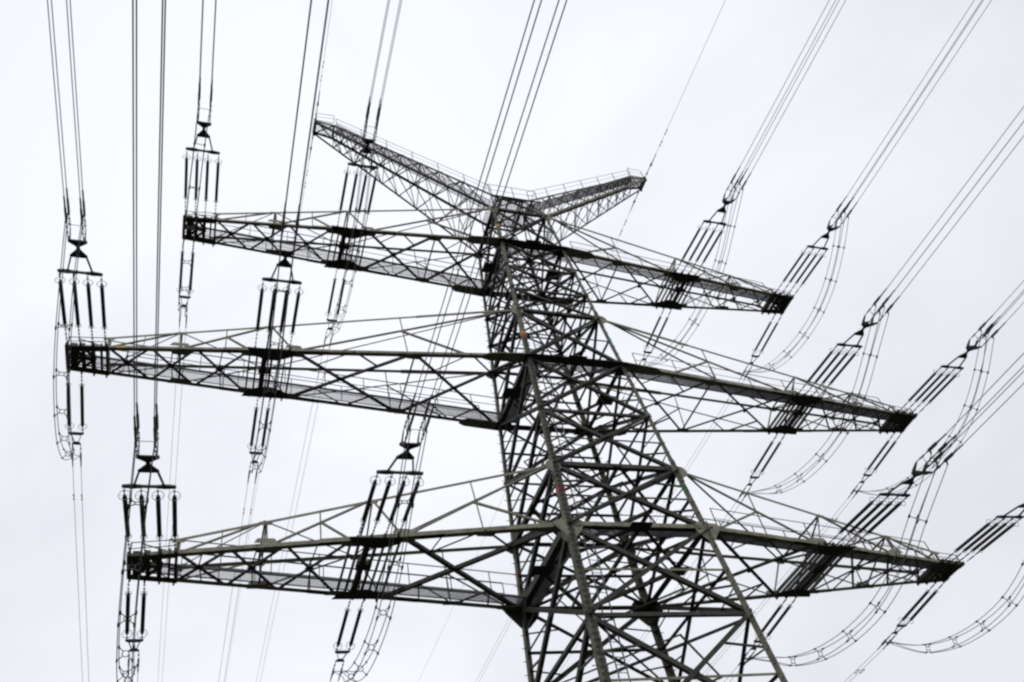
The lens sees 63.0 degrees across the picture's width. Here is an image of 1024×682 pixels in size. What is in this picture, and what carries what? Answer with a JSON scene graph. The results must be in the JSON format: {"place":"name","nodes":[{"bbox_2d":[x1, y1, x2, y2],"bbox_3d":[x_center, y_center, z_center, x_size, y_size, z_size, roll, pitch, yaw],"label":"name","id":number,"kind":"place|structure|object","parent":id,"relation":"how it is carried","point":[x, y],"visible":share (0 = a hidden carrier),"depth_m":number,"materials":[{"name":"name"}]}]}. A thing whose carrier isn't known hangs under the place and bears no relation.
{"place":"outdoors","nodes":[
{"label":"outdoors","id":0,"kind":"place"},
{"bbox_2d":[0,0,1023,681],"label":"sky","id":1,"kind":"structure","parent":0,"point":[616,74],"materials":[{"name":"white"}]},
{"label":"ground","id":2,"kind":"structure","parent":0,"visible":0},
{"bbox_2d":[65,113,964,681],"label":"lattice pylon","id":3,"kind":"object","parent":2,"relation":"on","point":[567,527],"visible":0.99,"depth_m":41.38,"materials":[{"name":"metal"}]},
{"bbox_2d":[65,373,86,466],"bbox_3d":[-20.822,3.844,39.889,0.966,0.410,6.180,6,-54,-19],"label":"strain insulator pair","id":4,"kind":"object","parent":3,"relation":"attached to","point":[81,412],"visible":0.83,"depth_m":39.62,"materials":[{"name":"brown ceramic"}]},
{"bbox_2d":[73,476,82,681],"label":"overhead conductor","id":5,"kind":"object","parent":4,"relation":"attached to","point":[77,569],"visible":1,"depth_m":46.65,"materials":[{"name":"metal"}]},
{"bbox_2d":[81,472,88,676],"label":"overhead conductor","id":6,"kind":"object","parent":4,"relation":"attached to","point":[84,565],"visible":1,"depth_m":46.39,"materials":[{"name":"metal"}]},
{"bbox_2d":[55,188,107,344],"bbox_3d":[-17.767,-2.641,34.371,1.966,0.775,8.554,5,-45,-18],"label":"strain insulator set","id":7,"kind":"object","parent":3,"relation":"attached to","point":[74,242],"visible":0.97,"depth_m":34.63,"materials":[{"name":"brown ceramic"}]},
{"bbox_2d":[47,0,63,195],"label":"overhead conductor","id":8,"kind":"object","parent":7,"relation":"attached to","point":[55,95],"visible":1,"depth_m":28.56,"materials":[{"name":"metal"}]},
{"bbox_2d":[51,0,66,187],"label":"overhead conductor","id":9,"kind":"object","parent":7,"relation":"attached to","point":[58,91],"visible":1,"depth_m":28.99,"materials":[{"name":"metal"}]},
{"bbox_2d":[53,214,83,459],"bbox_3d":[-18.868,1.476,35.575,0.581,3.325,14.433,7,-49,-20],"label":"jumper loop","id":10,"kind":"object","parent":7,"relation":"hanging from","point":[69,328],"visible":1,"depth_m":33.23,"materials":[{"name":"metal"}]},
{"bbox_2d":[66,0,80,197],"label":"overhead conductor","id":11,"kind":"object","parent":7,"relation":"attached to","point":[73,95],"visible":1,"depth_m":28.62,"materials":[{"name":"metal"}]},
{"bbox_2d":[70,0,82,189],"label":"overhead conductor","id":12,"kind":"object","parent":7,"relation":"attached to","point":[76,92],"visible":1,"depth_m":29.10,"materials":[{"name":"metal"}]},
{"bbox_2d":[122,580,147,672],"bbox_3d":[-15.122,11.550,33.491,0.966,0.410,6.180,6,-54,-19],"label":"strain insulator pair","id":13,"kind":"object","parent":3,"relation":"attached to","point":[143,607],"visible":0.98,"depth_m":33.15,"materials":[{"name":"brown ceramic"}]},
{"bbox_2d":[118,403,180,552],"bbox_3d":[-12.133,5.038,27.934,1.966,0.775,8.604,4,-45,-18],"label":"strain insulator set","id":14,"kind":"object","parent":3,"relation":"attached to","point":[147,460],"visible":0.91,"depth_m":27.96,"materials":[{"name":"brown ceramic"}]},
{"bbox_2d":[132,0,134,415],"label":"overhead conductor","id":15,"kind":"object","parent":14,"relation":"attached to","point":[133,192],"visible":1,"depth_m":19.40,"materials":[{"name":"metal"}]},
{"bbox_2d":[116,431,154,681],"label":"jumper loop","id":16,"kind":"object","parent":14,"relation":"hanging from","point":[137,592],"visible":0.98,"depth_m":26.50,"materials":[{"name":"metal"}]},
{"bbox_2d":[136,0,136,402],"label":"overhead conductor","id":17,"kind":"object","parent":14,"relation":"attached to","point":[136,201],"visible":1,"depth_m":20.37,"materials":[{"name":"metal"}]},
{"bbox_2d":[154,0,163,415],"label":"overhead conductor","id":18,"kind":"object","parent":14,"relation":"attached to","point":[158,195],"visible":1,"depth_m":19.65,"materials":[{"name":"metal"}]},
{"bbox_2d":[156,0,165,403],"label":"overhead conductor","id":19,"kind":"object","parent":14,"relation":"attached to","point":[161,188],"visible":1,"depth_m":20.18,"materials":[{"name":"metal"}]},
{"bbox_2d":[176,244,194,327],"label":"strain insulator pair","id":20,"kind":"object","parent":3,"relation":"attached to","point":[187,297],"visible":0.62,"depth_m":48.82,"materials":[{"name":"brown ceramic"}]},
{"bbox_2d":[158,337,178,671],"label":"overhead conductor","id":21,"kind":"object","parent":20,"relation":"attached to","point":[169,489],"visible":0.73,"depth_m":58.49,"materials":[{"name":"metal"}]},
{"bbox_2d":[162,330,185,677],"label":"overhead conductor","id":22,"kind":"object","parent":20,"relation":"attached to","point":[175,483],"visible":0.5,"depth_m":58.31,"materials":[{"name":"metal"}]},
{"bbox_2d":[183,77,221,216],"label":"strain insulator set","id":23,"kind":"object","parent":3,"relation":"attached to","point":[203,125],"visible":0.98,"depth_m":43.80,"materials":[{"name":"brown ceramic"}]},
{"bbox_2d":[178,105,209,317],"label":"jumper loop","id":24,"kind":"object","parent":23,"relation":"hanging from","point":[204,144],"visible":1,"depth_m":42.53,"materials":[{"name":"metal"}]},
{"bbox_2d":[199,0,202,81],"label":"overhead conductor","id":25,"kind":"object","parent":23,"relation":"attached to","point":[200,44],"visible":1,"depth_m":39.08,"materials":[{"name":"metal"}]},
{"bbox_2d":[200,0,203,76],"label":"overhead conductor","id":26,"kind":"object","parent":23,"relation":"attached to","point":[201,39],"visible":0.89,"depth_m":39.48,"materials":[{"name":"metal"}]},
{"bbox_2d":[211,0,215,83],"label":"overhead conductor","id":27,"kind":"object","parent":23,"relation":"attached to","point":[213,41],"visible":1,"depth_m":39.05,"materials":[{"name":"metal"}]},
{"bbox_2d":[212,0,216,78],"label":"overhead conductor","id":28,"kind":"object","parent":23,"relation":"attached to","point":[214,41],"visible":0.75,"depth_m":39.51,"materials":[{"name":"metal"}]},
{"bbox_2d":[247,398,270,482],"bbox_3d":[-13.129,5.217,43.084,0.966,0.410,6.180,6,-54,-19],"label":"strain insulator pair","id":29,"kind":"object","parent":3,"relation":"attached to","point":[253,429],"visible":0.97,"depth_m":42.74,"materials":[{"name":"brown ceramic"}]},
{"bbox_2d":[218,484,247,681],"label":"overhead conductor","id":30,"kind":"object","parent":29,"relation":"attached to","point":[234,574],"visible":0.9,"depth_m":50.59,"materials":[{"name":"metal"}]},
{"bbox_2d":[224,486,254,680],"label":"overhead conductor","id":31,"kind":"object","parent":29,"relation":"attached to","point":[239,582],"visible":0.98,"depth_m":51.21,"materials":[{"name":"metal"}]},
{"bbox_2d":[225,136,312,681],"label":"earth wire","id":32,"kind":"object","parent":3,"relation":"attached to","point":[276,363],"visible":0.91,"depth_m":64.14,"materials":[{"name":"metal"}]},
{"bbox_2d":[255,202,303,351],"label":"strain insulator set","id":33,"kind":"object","parent":3,"relation":"attached to","point":[285,262],"visible":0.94,"depth_m":36.80,"materials":[{"name":"brown ceramic"}]},
{"bbox_2d":[249,235,295,473],"bbox_3d":[-11.146,2.300,38.181,0.586,3.432,15.964,6,-49,-19],"label":"jumper loop","id":34,"kind":"object","parent":33,"relation":"hanging from","point":[281,345],"visible":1,"depth_m":35.67,"materials":[{"name":"metal"}]},
{"bbox_2d":[285,0,310,201],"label":"overhead conductor","id":35,"kind":"object","parent":33,"relation":"attached to","point":[298,96],"visible":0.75,"depth_m":30.55,"materials":[{"name":"metal"}]},
{"bbox_2d":[285,0,311,209],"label":"overhead conductor","id":36,"kind":"object","parent":33,"relation":"attached to","point":[298,102],"visible":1,"depth_m":30.29,"materials":[{"name":"metal"}]},
{"bbox_2d":[299,0,327,203],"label":"overhead conductor","id":37,"kind":"object","parent":33,"relation":"attached to","point":[314,98],"visible":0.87,"depth_m":30.74,"materials":[{"name":"metal"}]},
{"bbox_2d":[299,0,328,211],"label":"overhead conductor","id":38,"kind":"object","parent":33,"relation":"attached to","point":[314,102],"visible":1,"depth_m":30.32,"materials":[{"name":"metal"}]},
{"bbox_2d":[315,5,331,119],"bbox_3d":[-3.410,-42.604,34.617,0.122,0.798,75.001,5,-49,-18],"label":"earth wire","id":39,"kind":"object","parent":3,"relation":"attached to","point":[321,77],"visible":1,"depth_m":56.62,"materials":[{"name":"metal"}]},
{"bbox_2d":[323,270,345,348],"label":"strain insulator pair","id":40,"kind":"object","parent":3,"relation":"attached to","point":[331,298],"visible":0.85,"depth_m":51.78,"materials":[{"name":"brown ceramic"}]},
{"bbox_2d":[256,357,321,680],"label":"overhead conductor","id":41,"kind":"object","parent":40,"relation":"attached to","point":[291,507],"visible":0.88,"depth_m":61.78,"materials":[{"name":"metal"}]},
{"bbox_2d":[260,357,327,680],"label":"overhead conductor","id":42,"kind":"object","parent":40,"relation":"attached to","point":[295,512],"visible":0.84,"depth_m":62.72,"materials":[{"name":"metal"}]},
{"bbox_2d":[330,599,363,680],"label":"strain insulator pair","id":43,"kind":"object","parent":3,"relation":"attached to","point":[351,643],"visible":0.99,"depth_m":36.82,"materials":[{"name":"brown ceramic"}]},
{"bbox_2d":[338,96,381,227],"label":"strain insulator set","id":44,"kind":"object","parent":3,"relation":"attached to","point":[367,142],"visible":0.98,"depth_m":45.95,"materials":[{"name":"brown ceramic"}]},
{"bbox_2d":[325,118,377,338],"bbox_3d":[-9.250,-4.776,47.330,0.587,3.326,15.709,6,-49,-19],"label":"jumper loop","id":45,"kind":"object","parent":44,"relation":"hanging from","point":[358,248],"visible":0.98,"depth_m":45.19,"materials":[{"name":"metal"}]},
{"bbox_2d":[370,2,387,95],"bbox_3d":[1.218,-34.949,23.283,0.032,0.640,62.001,5,-49,-18],"label":"overhead conductor","id":46,"kind":"object","parent":44,"relation":"attached to","point":[379,47],"visible":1,"depth_m":41.11,"materials":[{"name":"metal"}]},
{"bbox_2d":[370,0,389,101],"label":"overhead conductor","id":47,"kind":"object","parent":44,"relation":"attached to","point":[380,50],"visible":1,"depth_m":40.69,"materials":[{"name":"metal"}]},
{"bbox_2d":[381,1,399,96],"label":"overhead conductor","id":48,"kind":"object","parent":44,"relation":"attached to","point":[390,48],"visible":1,"depth_m":41.26,"materials":[{"name":"metal"}]},
{"bbox_2d":[381,0,401,103],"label":"overhead conductor","id":49,"kind":"object","parent":44,"relation":"attached to","point":[391,50],"visible":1,"depth_m":40.76,"materials":[{"name":"metal"}]},
{"bbox_2d":[358,393,433,538],"bbox_3d":[-4.022,4.864,29.761,1.966,0.775,8.604,5,-45,-18],"label":"strain insulator set","id":50,"kind":"object","parent":3,"relation":"attached to","point":[410,456],"visible":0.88,"depth_m":29.80,"materials":[{"name":"brown ceramic"}]},
{"bbox_2d":[333,420,426,681],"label":"jumper loop","id":51,"kind":"object","parent":50,"relation":"hanging from","point":[388,608],"visible":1,"depth_m":29.04,"materials":[{"name":"metal"}]},
{"bbox_2d":[415,0,534,392],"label":"overhead conductor","id":52,"kind":"object","parent":50,"relation":"attached to","point":[478,184],"visible":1,"depth_m":21.63,"materials":[{"name":"metal"}]},
{"bbox_2d":[417,0,541,404],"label":"overhead conductor","id":53,"kind":"object","parent":50,"relation":"attached to","point":[483,189],"visible":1,"depth_m":21.14,"materials":[{"name":"metal"}]},
{"bbox_2d":[432,0,559,393],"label":"overhead conductor","id":54,"kind":"object","parent":50,"relation":"attached to","point":[499,184],"visible":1,"depth_m":21.73,"materials":[{"name":"metal"}]},
{"bbox_2d":[433,0,566,405],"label":"overhead conductor","id":55,"kind":"object","parent":50,"relation":"attached to","point":[504,190],"visible":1,"depth_m":21.30,"materials":[{"name":"metal"}]},
{"bbox_2d":[418,189,639,681],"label":"earth wire","id":56,"kind":"object","parent":3,"relation":"attached to","point":[567,352],"visible":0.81,"depth_m":72.48,"materials":[{"name":"metal"}]},
{"bbox_2d":[639,308,671,364],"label":"strain insulator pair","id":57,"kind":"object","parent":3,"relation":"attached to","point":[655,343],"visible":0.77,"depth_m":58.78,"materials":[{"name":"brown ceramic"}]},
{"bbox_2d":[476,379,632,680],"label":"overhead conductor","id":58,"kind":"object","parent":57,"relation":"attached to","point":[543,552],"visible":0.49,"depth_m":73.97,"materials":[{"name":"metal"}]},
{"bbox_2d":[482,380,636,675],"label":"overhead conductor","id":59,"kind":"object","parent":57,"relation":"attached to","point":[552,542],"visible":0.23,"depth_m":80.70,"materials":[{"name":"metal"}]},
{"bbox_2d":[645,4,723,176],"bbox_3d":[20.942,-40.173,42.910,0.122,0.798,75.001,5,-49,-18],"label":"earth wire","id":60,"kind":"object","parent":3,"relation":"attached to","point":[675,110],"visible":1,"depth_m":63.66,"materials":[{"name":"metal"}]},
{"bbox_2d":[676,166,750,273],"bbox_3d":[12.770,-7.303,52.776,1.966,0.775,8.540,5,-45,-18],"label":"strain insulator set","id":61,"kind":"object","parent":3,"relation":"attached to","point":[725,201],"visible":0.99,"depth_m":52.99,"materials":[{"name":"brown ceramic"}]},
{"bbox_2d":[645,184,742,365],"bbox_3d":[11.761,-2.700,54.514,0.580,3.256,15.708,5,-49,-18],"label":"jumper loop","id":62,"kind":"object","parent":61,"relation":"hanging from","point":[715,260],"visible":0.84,"depth_m":52.22,"materials":[{"name":"metal"}]},
{"bbox_2d":[740,1,828,165],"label":"overhead conductor","id":63,"kind":"object","parent":61,"relation":"attached to","point":[785,82],"visible":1,"depth_m":46.45,"materials":[{"name":"metal"}]},
{"bbox_2d":[743,0,835,170],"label":"overhead conductor","id":64,"kind":"object","parent":61,"relation":"attached to","point":[790,83],"visible":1,"depth_m":45.92,"materials":[{"name":"metal"}]},
{"bbox_2d":[748,1,838,166],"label":"overhead conductor","id":65,"kind":"object","parent":61,"relation":"attached to","point":[794,82],"visible":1,"depth_m":46.48,"materials":[{"name":"metal"}]},
{"bbox_2d":[751,0,845,171],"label":"overhead conductor","id":66,"kind":"object","parent":61,"relation":"attached to","point":[799,84],"visible":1,"depth_m":46.04,"materials":[{"name":"metal"}]},
{"bbox_2d":[740,315,780,378],"bbox_3d":[18.299,0.517,61.672,0.966,0.410,6.180,6,-54,-19],"label":"strain insulator pair","id":67,"kind":"object","parent":3,"relation":"attached to","point":[768,338],"visible":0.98,"depth_m":61.36,"materials":[{"name":"brown ceramic"}]},
{"bbox_2d":[551,380,739,680],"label":"overhead conductor","id":68,"kind":"object","parent":67,"relation":"attached to","point":[667,496],"visible":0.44,"depth_m":68.98,"materials":[{"name":"metal"}]},
{"bbox_2d":[560,382,742,671],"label":"overhead conductor","id":69,"kind":"object","parent":67,"relation":"attached to","point":[666,504],"visible":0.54,"depth_m":69.53,"materials":[{"name":"metal"}]},
{"bbox_2d":[737,434,784,501],"bbox_3d":[15.681,8.093,52.895,0.966,0.410,6.180,6,-54,-19],"label":"strain insulator pair","id":70,"kind":"object","parent":3,"relation":"attached to","point":[766,463],"visible":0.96,"depth_m":52.63,"materials":[{"name":"brown ceramic"}]},
{"bbox_2d":[614,503,735,675],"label":"overhead conductor","id":71,"kind":"object","parent":70,"relation":"attached to","point":[686,573],"visible":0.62,"depth_m":58.49,"materials":[{"name":"metal"}]},
{"bbox_2d":[738,597,796,665],"bbox_3d":[13.412,15.437,44.194,0.966,0.410,6.180,6,-54,-19],"label":"strain insulator pair","id":72,"kind":"object","parent":3,"relation":"attached to","point":[787,609],"visible":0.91,"depth_m":43.69,"materials":[{"name":"brown ceramic"}]},
{"bbox_2d":[776,196,857,294],"bbox_3d":[20.366,-6.063,55.821,1.966,0.775,8.540,5,-45,-18],"label":"strain insulator set","id":73,"kind":"object","parent":3,"relation":"attached to","point":[830,228],"visible":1,"depth_m":56.05,"materials":[{"name":"brown ceramic"}]},
{"bbox_2d":[746,212,848,372],"bbox_3d":[19.744,-1.894,57.191,0.580,3.325,14.424,4,-48,-17],"label":"jumper loop","id":74,"kind":"object","parent":73,"relation":"hanging from","point":[838,246],"visible":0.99,"depth_m":55.10,"materials":[{"name":"metal"}]},
{"bbox_2d":[848,1,973,193],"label":"overhead conductor","id":75,"kind":"object","parent":73,"relation":"attached to","point":[913,93],"visible":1,"depth_m":48.37,"materials":[{"name":"metal"}]},
{"bbox_2d":[850,0,981,200],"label":"overhead conductor","id":76,"kind":"object","parent":73,"relation":"attached to","point":[918,97],"visible":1,"depth_m":47.95,"materials":[{"name":"metal"}]},
{"bbox_2d":[854,0,983,196],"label":"overhead conductor","id":77,"kind":"object","parent":73,"relation":"attached to","point":[920,96],"visible":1,"depth_m":48.56,"materials":[{"name":"metal"}]},
{"bbox_2d":[857,1,990,201],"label":"overhead conductor","id":78,"kind":"object","parent":73,"relation":"attached to","point":[926,98],"visible":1,"depth_m":48.12,"materials":[{"name":"metal"}]},
{"bbox_2d":[798,288,899,395],"bbox_3d":[18.611,0.418,46.215,1.966,0.775,8.554,5,-45,-18],"label":"strain insulator set","id":79,"kind":"object","parent":3,"relation":"attached to","point":[864,324],"visible":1,"depth_m":46.52,"materials":[{"name":"brown ceramic"}]},
{"bbox_2d":[743,307,888,493],"bbox_3d":[17.572,5.133,48.003,0.580,3.326,15.964,5,-49,-18],"label":"jumper loop","id":80,"kind":"object","parent":79,"relation":"hanging from","point":[858,394],"visible":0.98,"depth_m":45.82,"materials":[{"name":"metal"}]},
{"bbox_2d":[887,106,1023,287],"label":"overhead conductor","id":81,"kind":"object","parent":79,"relation":"attached to","point":[957,194],"visible":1,"depth_m":39.51,"materials":[{"name":"metal"}]},
{"bbox_2d":[891,121,1023,294],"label":"overhead conductor","id":82,"kind":"object","parent":79,"relation":"attached to","point":[959,205],"visible":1,"depth_m":39.38,"materials":[{"name":"metal"}]},
{"bbox_2d":[900,136,1023,295],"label":"overhead conductor","id":83,"kind":"object","parent":79,"relation":"attached to","point":[962,215],"visible":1,"depth_m":39.91,"materials":[{"name":"metal"}]},
{"bbox_2d":[848,434,900,498],"bbox_3d":[23.830,8.300,55.094,0.966,0.410,6.180,6,-54,-19],"label":"strain insulator pair","id":84,"kind":"object","parent":3,"relation":"attached to","point":[877,456],"visible":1,"depth_m":54.81,"materials":[{"name":"brown ceramic"}]},
{"bbox_2d":[696,501,845,681],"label":"overhead conductor","id":85,"kind":"object","parent":84,"relation":"attached to","point":[779,581],"visible":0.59,"depth_m":63.23,"materials":[{"name":"metal"}]},
{"bbox_2d":[708,499,851,671],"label":"overhead conductor","id":86,"kind":"object","parent":84,"relation":"attached to","point":[781,584],"visible":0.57,"depth_m":62.74,"materials":[{"name":"metal"}]},
{"bbox_2d":[826,433,963,545],"bbox_3d":[16.807,6.957,36.867,1.966,0.775,8.604,5,-45,-19],"label":"strain insulator set","id":87,"kind":"object","parent":3,"relation":"attached to","point":[910,481],"visible":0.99,"depth_m":37.03,"materials":[{"name":"brown ceramic"}]},
{"bbox_2d":[746,454,947,666],"bbox_3d":[15.556,12.067,38.975,0.593,3.327,17.108,6,-49,-19],"label":"jumper loop","id":88,"kind":"object","parent":87,"relation":"hanging from","point":[892,564],"visible":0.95,"depth_m":36.68,"materials":[{"name":"metal"}]},
{"bbox_2d":[947,353,1023,432],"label":"overhead conductor","id":89,"kind":"object","parent":87,"relation":"attached to","point":[985,392],"visible":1,"depth_m":32.45,"materials":[{"name":"metal"}]},
{"bbox_2d":[953,371,1023,442],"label":"overhead conductor","id":90,"kind":"object","parent":87,"relation":"attached to","point":[989,406],"visible":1,"depth_m":32.22,"materials":[{"name":"metal"}]},
{"bbox_2d":[957,365,1023,433],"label":"overhead conductor","id":91,"kind":"object","parent":87,"relation":"attached to","point":[990,399],"visible":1,"depth_m":32.92,"materials":[{"name":"metal"}]},
{"bbox_2d":[963,383,1023,443],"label":"overhead conductor","id":92,"kind":"object","parent":87,"relation":"attached to","point":[993,413],"visible":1,"depth_m":32.72,"materials":[{"name":"metal"}]},
{"bbox_2d":[877,583,943,649],"bbox_3d":[21.909,15.246,46.101,0.966,0.410,6.180,6,-54,-19],"label":"strain insulator pair","id":93,"kind":"object","parent":3,"relation":"attached to","point":[914,606],"visible":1,"depth_m":45.82,"materials":[{"name":"brown ceramic"}]},
{"bbox_2d":[899,315,1005,413],"bbox_3d":[25.878,1.715,49.233,1.966,0.775,8.554,5,-45,-18],"label":"strain insulator set","id":94,"kind":"object","parent":3,"relation":"attached to","point":[975,346],"visible":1,"depth_m":49.50,"materials":[{"name":"brown ceramic"}]},
{"bbox_2d":[855,332,993,494],"bbox_3d":[25.259,5.884,50.604,0.580,3.325,14.437,4,-48,-17],"label":"jumper loop","id":95,"kind":"object","parent":94,"relation":"hanging from","point":[970,406],"visible":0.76,"depth_m":48.10,"materials":[{"name":"metal"}]},
{"bbox_2d":[942,503,1023,562],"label":"strain insulator set","id":96,"kind":"object","parent":3,"relation":"attached to","point":[1019,517],"visible":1,"depth_m":41.14,"materials":[{"name":"brown ceramic"}]},
{"bbox_2d":[887,561,1023,652],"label":"jumper loop","id":97,"kind":"object","parent":96,"relation":"hanging from","point":[976,621],"visible":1,"depth_m":41.62,"materials":[{"name":"metal"}]}
]}

